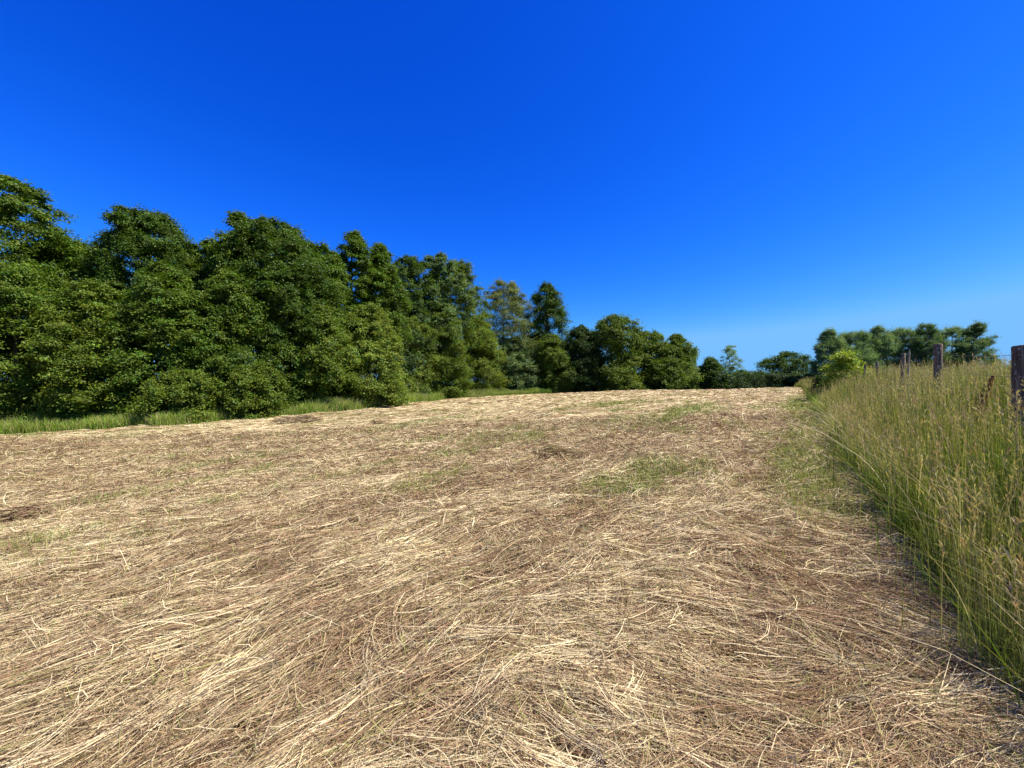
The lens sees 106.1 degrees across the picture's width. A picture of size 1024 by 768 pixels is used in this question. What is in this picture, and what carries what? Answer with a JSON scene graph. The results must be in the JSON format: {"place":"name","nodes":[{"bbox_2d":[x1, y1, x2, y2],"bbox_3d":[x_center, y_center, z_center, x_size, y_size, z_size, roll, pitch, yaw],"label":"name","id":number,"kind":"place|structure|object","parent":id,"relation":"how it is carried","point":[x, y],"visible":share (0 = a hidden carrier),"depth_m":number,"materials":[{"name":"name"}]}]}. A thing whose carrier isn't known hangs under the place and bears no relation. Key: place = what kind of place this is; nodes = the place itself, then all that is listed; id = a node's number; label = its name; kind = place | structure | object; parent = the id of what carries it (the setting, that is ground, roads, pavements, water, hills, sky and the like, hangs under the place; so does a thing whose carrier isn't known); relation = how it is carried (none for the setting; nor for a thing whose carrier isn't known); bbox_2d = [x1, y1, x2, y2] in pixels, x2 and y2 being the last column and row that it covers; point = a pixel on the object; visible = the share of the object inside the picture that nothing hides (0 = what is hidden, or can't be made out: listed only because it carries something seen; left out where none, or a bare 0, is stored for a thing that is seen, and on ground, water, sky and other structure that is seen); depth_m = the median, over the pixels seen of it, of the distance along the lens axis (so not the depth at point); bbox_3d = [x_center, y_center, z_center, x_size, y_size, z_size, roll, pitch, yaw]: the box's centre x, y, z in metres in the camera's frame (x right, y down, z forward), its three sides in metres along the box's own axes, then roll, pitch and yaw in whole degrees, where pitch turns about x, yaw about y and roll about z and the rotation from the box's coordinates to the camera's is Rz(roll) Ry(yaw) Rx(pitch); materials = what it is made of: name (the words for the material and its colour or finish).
{"place":"outdoors","nodes":[
{"label":"outdoors","id":0,"kind":"place"},
{"bbox_2d":[0,387,1023,767],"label":"short green grass","id":1,"kind":"structure","parent":0,"point":[682,411],"depth_m":5.88,"materials":[{"name":"plant"}]},
{"bbox_2d":[0,389,1023,767],"bbox_3d":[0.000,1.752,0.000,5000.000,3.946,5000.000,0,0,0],"label":"ground","id":2,"kind":"structure","parent":0,"point":[504,647],"depth_m":2.10,"materials":[{"name":"soil"}]},
{"bbox_2d":[0,172,101,376],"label":"broadleaf tree","id":3,"kind":"object","parent":2,"relation":"on","point":[23,197],"visible":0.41,"depth_m":22.97,"materials":[{"name":"green plant"}]},
{"bbox_2d":[0,260,105,420],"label":"broadleaf tree","id":4,"kind":"object","parent":2,"relation":"on","point":[14,281],"visible":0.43,"depth_m":19.64,"materials":[{"name":"green plant"}]},
{"bbox_2d":[51,412,92,424],"bbox_3d":[-22.108,1.926,20.109,3.158,0.986,2.449,0,0,-20],"label":"leafy weed","id":5,"kind":"object","parent":2,"relation":"on","point":[75,418],"visible":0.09,"depth_m":19.45,"materials":[{"name":"green plant"}]},
{"bbox_2d":[22,240,127,293],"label":"broadleaf tree","id":6,"kind":"object","parent":2,"relation":"on","point":[49,259],"visible":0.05,"depth_m":24.89,"materials":[{"name":"green plant"}]},
{"bbox_2d":[1,278,159,420],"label":"broadleaf tree","id":7,"kind":"object","parent":2,"relation":"on","point":[91,297],"visible":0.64,"depth_m":19.70,"materials":[{"name":"green plant"}]},
{"bbox_2d":[69,202,206,373],"bbox_3d":[-24.778,-4.856,26.413,8.782,14.995,8.463,0,0,0],"label":"broadleaf tree","id":8,"kind":"object","parent":2,"relation":"on","point":[128,237],"visible":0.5,"depth_m":24.78,"materials":[{"name":"green plant"}]},
{"bbox_2d":[71,258,240,420],"bbox_3d":[-19.821,-2.415,22.230,7.860,9.716,6.398,0,0,0],"label":"broadleaf tree","id":9,"kind":"object","parent":2,"relation":"on","point":[165,279],"visible":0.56,"depth_m":20.84,"materials":[{"name":"green plant"}]},
{"bbox_2d":[124,368,234,425],"bbox_3d":[-17.643,0.712,20.921,4.609,3.192,5.183,0,0,0],"label":"bush","id":10,"kind":"object","parent":2,"relation":"on","point":[188,386],"visible":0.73,"depth_m":19.95,"materials":[{"name":"green plant"}]},
{"bbox_2d":[170,236,219,317],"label":"broadleaf tree","id":11,"kind":"object","parent":2,"relation":"on","point":[206,250],"visible":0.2,"depth_m":26.64,"materials":[{"name":"green plant"}]},
{"bbox_2d":[157,266,287,409],"bbox_3d":[-17.539,-2.505,23.621,6.118,9.647,6.622,0,0,0],"label":"broadleaf tree","id":12,"kind":"object","parent":2,"relation":"on","point":[223,286],"visible":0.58,"depth_m":22.59,"materials":[{"name":"green plant"}]},
{"bbox_2d":[202,209,264,339],"bbox_3d":[-18.764,-4.758,26.538,5.056,14.267,4.386,0,0,30],"label":"broadleaf tree","id":13,"kind":"object","parent":2,"relation":"on","point":[230,219],"visible":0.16,"depth_m":25.53,"materials":[{"name":"green plant"}]},
{"bbox_2d":[212,360,292,418],"bbox_3d":[-14.999,0.399,22.163,4.485,3.620,4.184,0,0,0],"label":"bush","id":14,"kind":"object","parent":2,"relation":"on","point":[260,388],"visible":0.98,"depth_m":21.47,"materials":[{"name":"green plant"}]},
{"bbox_2d":[209,255,341,407],"bbox_3d":[-15.108,-3.115,25.537,6.379,10.717,8.551,0,0,36],"label":"broadleaf tree","id":15,"kind":"object","parent":2,"relation":"on","point":[278,306],"visible":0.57,"depth_m":24.19,"materials":[{"name":"green plant"}]},
{"bbox_2d":[0,386,551,434],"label":"verge grass","id":16,"kind":"structure","parent":2,"relation":"on","point":[12,426],"depth_m":19.53,"materials":[{"name":"green plant"}]},
{"bbox_2d":[199,213,352,362],"bbox_3d":[-17.067,-4.823,28.031,11.204,14.271,9.630,0,0,28],"label":"broadleaf tree","id":17,"kind":"object","parent":2,"relation":"on","point":[271,237],"visible":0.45,"depth_m":25.51,"materials":[{"name":"green plant"}]},
{"bbox_2d":[265,413,326,424],"bbox_3d":[-9.850,1.644,17.641,2.845,0.607,2.206,0,0,0],"label":"hay heap","id":18,"kind":"object","parent":2,"relation":"on","point":[298,418],"visible":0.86,"depth_m":17.23,"materials":[{"name":"beige plant"}]},
{"bbox_2d":[290,242,355,338],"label":"broadleaf tree","id":19,"kind":"object","parent":2,"relation":"on","point":[337,265],"visible":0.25,"depth_m":29.31,"materials":[{"name":"green plant"}]},
{"bbox_2d":[279,298,367,405],"bbox_3d":[-13.236,-1.971,26.908,6.951,8.257,6.072,0,0,20],"label":"broadleaf tree","id":20,"kind":"object","parent":2,"relation":"on","point":[339,377],"visible":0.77,"depth_m":25.62,"materials":[{"name":"green plant"}]},
{"bbox_2d":[325,402,348,411],"bbox_3d":[-11.666,1.562,24.981,1.697,0.787,1.317,0,0,18],"label":"leafy weed","id":21,"kind":"object","parent":2,"relation":"on","point":[332,404],"visible":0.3,"depth_m":24.78,"materials":[{"name":"green plant"}]},
{"bbox_2d":[321,229,394,339],"bbox_3d":[-13.171,-5.346,32.018,6.741,15.032,6.658,0,0,0],"label":"broadleaf tree","id":22,"kind":"object","parent":2,"relation":"on","point":[357,249],"visible":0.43,"depth_m":31.28,"materials":[{"name":"green plant"}]},
{"bbox_2d":[336,299,414,406],"bbox_3d":[-11.415,-2.276,29.617,7.045,8.673,7.618,0,0,-26],"label":"pale bush","id":23,"kind":"object","parent":2,"relation":"on","point":[378,348],"visible":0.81,"depth_m":28.74,"materials":[{"name":"green plant"}]},
{"bbox_2d":[368,420,388,424],"bbox_3d":[-5.416,1.558,15.604,1.034,0.304,0.778,0,0,0],"label":"hay heap","id":24,"kind":"object","parent":2,"relation":"on","point":[375,422],"visible":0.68,"depth_m":15.49,"materials":[{"name":"beige plant"}]},
{"bbox_2d":[359,241,415,383],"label":"broadleaf tree","id":25,"kind":"object","parent":2,"relation":"on","point":[382,258],"visible":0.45,"depth_m":33.20,"materials":[{"name":"green plant"}]},
{"bbox_2d":[374,254,445,355],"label":"broadleaf tree","id":26,"kind":"object","parent":2,"relation":"on","point":[416,267],"visible":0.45,"depth_m":47.74,"materials":[{"name":"green plant"}]},
{"bbox_2d":[401,315,441,393],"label":"pale bush","id":27,"kind":"object","parent":2,"relation":"on","point":[432,360],"visible":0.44,"depth_m":45.33,"materials":[{"name":"green plant"}]},
{"bbox_2d":[403,251,477,381],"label":"broadleaf tree","id":28,"kind":"object","parent":2,"relation":"on","point":[437,263],"visible":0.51,"depth_m":49.34,"materials":[{"name":"green plant"}]},
{"bbox_2d":[412,301,474,398],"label":"broadleaf tree","id":29,"kind":"object","parent":2,"relation":"on","point":[444,360],"visible":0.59,"depth_m":47.91,"materials":[{"name":"green plant"}]},
{"bbox_2d":[431,360,475,396],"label":"bush","id":30,"kind":"object","parent":2,"relation":"on","point":[458,377],"visible":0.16,"depth_m":49.62,"materials":[{"name":"green plant"}]},
{"bbox_2d":[0,299,917,410],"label":"dark undergrowth","id":31,"kind":"object","parent":2,"relation":"on","point":[409,363],"visible":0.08,"depth_m":44.26,"materials":[{"name":"green plant"}]},
{"bbox_2d":[435,258,497,373],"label":"broadleaf tree","id":32,"kind":"object","parent":2,"relation":"on","point":[461,265],"visible":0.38,"depth_m":54.38,"materials":[{"name":"green plant"}]},
{"bbox_2d":[461,317,511,389],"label":"broadleaf tree","id":33,"kind":"object","parent":2,"relation":"on","point":[491,372],"visible":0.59,"depth_m":54.35,"materials":[{"name":"green plant"}]},
{"bbox_2d":[481,275,540,378],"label":"birch tree","id":34,"kind":"object","parent":2,"relation":"on","point":[514,301],"visible":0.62,"depth_m":60.75,"materials":[{"name":"green plant"}]},
{"bbox_2d":[0,387,1023,767],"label":"mown hay","id":35,"kind":"object","parent":2,"relation":"on","point":[284,591],"visible":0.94,"depth_m":2.52},
{"bbox_2d":[0,500,59,524],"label":"hay heap","id":36,"kind":"object","parent":35,"relation":"on","point":[7,514],"visible":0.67,"depth_m":4.99,"materials":[{"name":"beige plant"}]},
{"bbox_2d":[523,442,597,459],"bbox_3d":[0.933,1.372,7.815,1.711,0.392,1.333,0,0,0],"label":"hay heap","id":37,"kind":"object","parent":35,"relation":"on","point":[565,450],"visible":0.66,"depth_m":7.63,"materials":[{"name":"beige plant"}]},
{"bbox_2d":[497,335,541,389],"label":"broadleaf tree","id":38,"kind":"object","parent":2,"relation":"on","point":[524,378],"visible":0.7,"depth_m":57.75,"materials":[{"name":"green plant"}]},
{"bbox_2d":[515,280,572,382],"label":"columnar tree","id":39,"kind":"object","parent":2,"relation":"on","point":[551,305],"visible":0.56,"depth_m":61.59,"materials":[{"name":"green plant"}]},
{"bbox_2d":[532,332,576,392],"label":"broadleaf tree","id":40,"kind":"object","parent":2,"relation":"on","point":[560,383],"visible":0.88,"depth_m":58.23,"materials":[{"name":"green plant"}]},
{"bbox_2d":[557,324,610,392],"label":"broadleaf tree","id":41,"kind":"object","parent":2,"relation":"on","point":[580,336],"visible":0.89,"depth_m":58.30,"materials":[{"name":"green plant"}]},
{"bbox_2d":[574,312,660,391],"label":"broadleaf tree","id":42,"kind":"object","parent":2,"relation":"on","point":[612,332],"visible":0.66,"depth_m":57.84,"materials":[{"name":"green plant"}]},
{"bbox_2d":[601,352,655,390],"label":"bush","id":43,"kind":"object","parent":2,"relation":"on","point":[636,384],"visible":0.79,"depth_m":56.44,"materials":[{"name":"green plant"}]},
{"bbox_2d":[627,328,687,389],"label":"broadleaf tree","id":44,"kind":"object","parent":2,"relation":"on","point":[659,343],"visible":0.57,"depth_m":58.50,"materials":[{"name":"green plant"}]},
{"bbox_2d":[650,354,693,389],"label":"bush","id":45,"kind":"object","parent":2,"relation":"on","point":[677,384],"visible":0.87,"depth_m":56.76,"materials":[{"name":"green plant"}]},
{"bbox_2d":[654,332,705,389],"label":"broadleaf tree","id":46,"kind":"object","parent":2,"relation":"on","point":[680,345],"visible":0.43,"depth_m":59.19,"materials":[{"name":"green plant"}]},
{"bbox_2d":[690,353,704,388],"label":"broadleaf tree","id":47,"kind":"object","parent":2,"relation":"on","point":[695,369],"visible":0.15,"depth_m":60.85,"materials":[{"name":"green plant"}]},
{"bbox_2d":[696,356,730,388],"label":"bush","id":48,"kind":"object","parent":2,"relation":"on","point":[711,366],"visible":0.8,"depth_m":59.58,"materials":[{"name":"green plant"}]},
{"bbox_2d":[718,345,744,372],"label":"birch tree","id":49,"kind":"object","parent":2,"relation":"on","point":[729,354],"visible":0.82,"depth_m":69.59,"materials":[{"name":"green plant"}]},
{"bbox_2d":[730,368,755,385],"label":"bush","id":50,"kind":"object","parent":2,"relation":"on","point":[737,372],"visible":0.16,"depth_m":63.79,"materials":[{"name":"green plant"}]},
{"bbox_2d":[728,371,802,388],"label":"hedge bush","id":51,"kind":"object","parent":2,"relation":"on","point":[759,381],"visible":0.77,"depth_m":54.87,"materials":[{"name":"green plant"}]},
{"bbox_2d":[746,350,814,374],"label":"broadleaf tree","id":52,"kind":"object","parent":2,"relation":"on","point":[782,363],"visible":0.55,"depth_m":58.90,"materials":[{"name":"green plant"}]},
{"bbox_2d":[777,373,815,385],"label":"hedge bush","id":53,"kind":"object","parent":2,"relation":"on","point":[796,376],"visible":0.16,"depth_m":54.26,"materials":[{"name":"green plant"}]},
{"bbox_2d":[806,372,825,396],"bbox_3d":[16.474,0.130,20.489,1.508,1.817,1.519,0,0,-35],"label":"leafy shrub","id":54,"kind":"object","parent":2,"relation":"on","point":[816,380],"visible":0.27,"depth_m":20.50,"materials":[{"name":"green plant"}]},
{"bbox_2d":[809,326,851,375],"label":"birch tree","id":55,"kind":"object","parent":2,"relation":"on","point":[827,340],"visible":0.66,"depth_m":51.53,"materials":[{"name":"green plant"}]},
{"bbox_2d":[817,347,873,392],"bbox_3d":[15.982,-0.491,18.417,2.214,2.505,2.404,0,0,-42],"label":"leafy shrub","id":56,"kind":"object","parent":2,"relation":"on","point":[844,360],"visible":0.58,"depth_m":18.32,"materials":[{"name":"green plant"}]},
{"bbox_2d":[832,329,893,370],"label":"birch tree","id":57,"kind":"object","parent":2,"relation":"on","point":[861,341],"visible":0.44,"depth_m":51.59,"materials":[{"name":"green plant"}]},
{"bbox_2d":[751,352,1023,767],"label":"tall meadow grass","id":58,"kind":"structure","parent":2,"relation":"on","point":[923,459],"depth_m":3.34,"materials":[{"name":"green plant"}]},
{"bbox_2d":[858,323,917,369],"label":"birch tree","id":59,"kind":"object","parent":2,"relation":"on","point":[878,332],"visible":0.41,"depth_m":51.66,"materials":[{"name":"green plant"}]},
{"bbox_2d":[870,325,932,366],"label":"birch tree","id":60,"kind":"object","parent":2,"relation":"on","point":[902,334],"visible":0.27,"depth_m":51.93,"materials":[{"name":"green plant"}]},
{"bbox_2d":[907,349,909,384],"bbox_3d":[10.046,0.071,9.755,0.079,1.901,0.058,0,0,0],"label":"wooden stake","id":61,"kind":"object","parent":2,"relation":"on","point":[908,362],"visible":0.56,"depth_m":9.74,"materials":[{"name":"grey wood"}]},
{"bbox_2d":[894,321,970,367],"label":"birch tree","id":62,"kind":"object","parent":2,"relation":"on","point":[930,332],"visible":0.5,"depth_m":49.40,"materials":[{"name":"green plant"}]},
{"bbox_2d":[863,344,1023,445],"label":"wire fence","id":63,"kind":"object","parent":2,"relation":"on","point":[1017,364],"visible":0.47,"depth_m":4.34,"materials":[{"name":"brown wood"}]},
{"bbox_2d":[916,324,985,368],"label":"birch tree","id":64,"kind":"object","parent":2,"relation":"on","point":[950,332],"visible":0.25,"depth_m":48.99,"materials":[{"name":"green plant"}]},
{"bbox_2d":[948,319,1003,369],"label":"birch tree","id":65,"kind":"object","parent":2,"relation":"on","point":[978,329],"visible":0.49,"depth_m":47.37,"materials":[{"name":"green plant"}]},
{"bbox_2d":[965,375,993,435],"bbox_3d":[6.137,0.426,5.120,0.476,1.096,0.269,0,0,-17],"label":"dock plant","id":66,"kind":"object","parent":2,"relation":"on","point":[991,381],"visible":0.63,"depth_m":5.09,"materials":[{"name":"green plant"}]},
{"bbox_2d":[977,358,1010,368],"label":"bush","id":67,"kind":"object","parent":2,"relation":"on","point":[992,361],"visible":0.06,"depth_m":46.09,"materials":[{"name":"green plant"}]},
{"bbox_2d":[0,0,1023,384],"label":"sky","id":68,"kind":"structure","parent":0,"point":[758,177],"materials":[{"name":"blue"}]}
]}

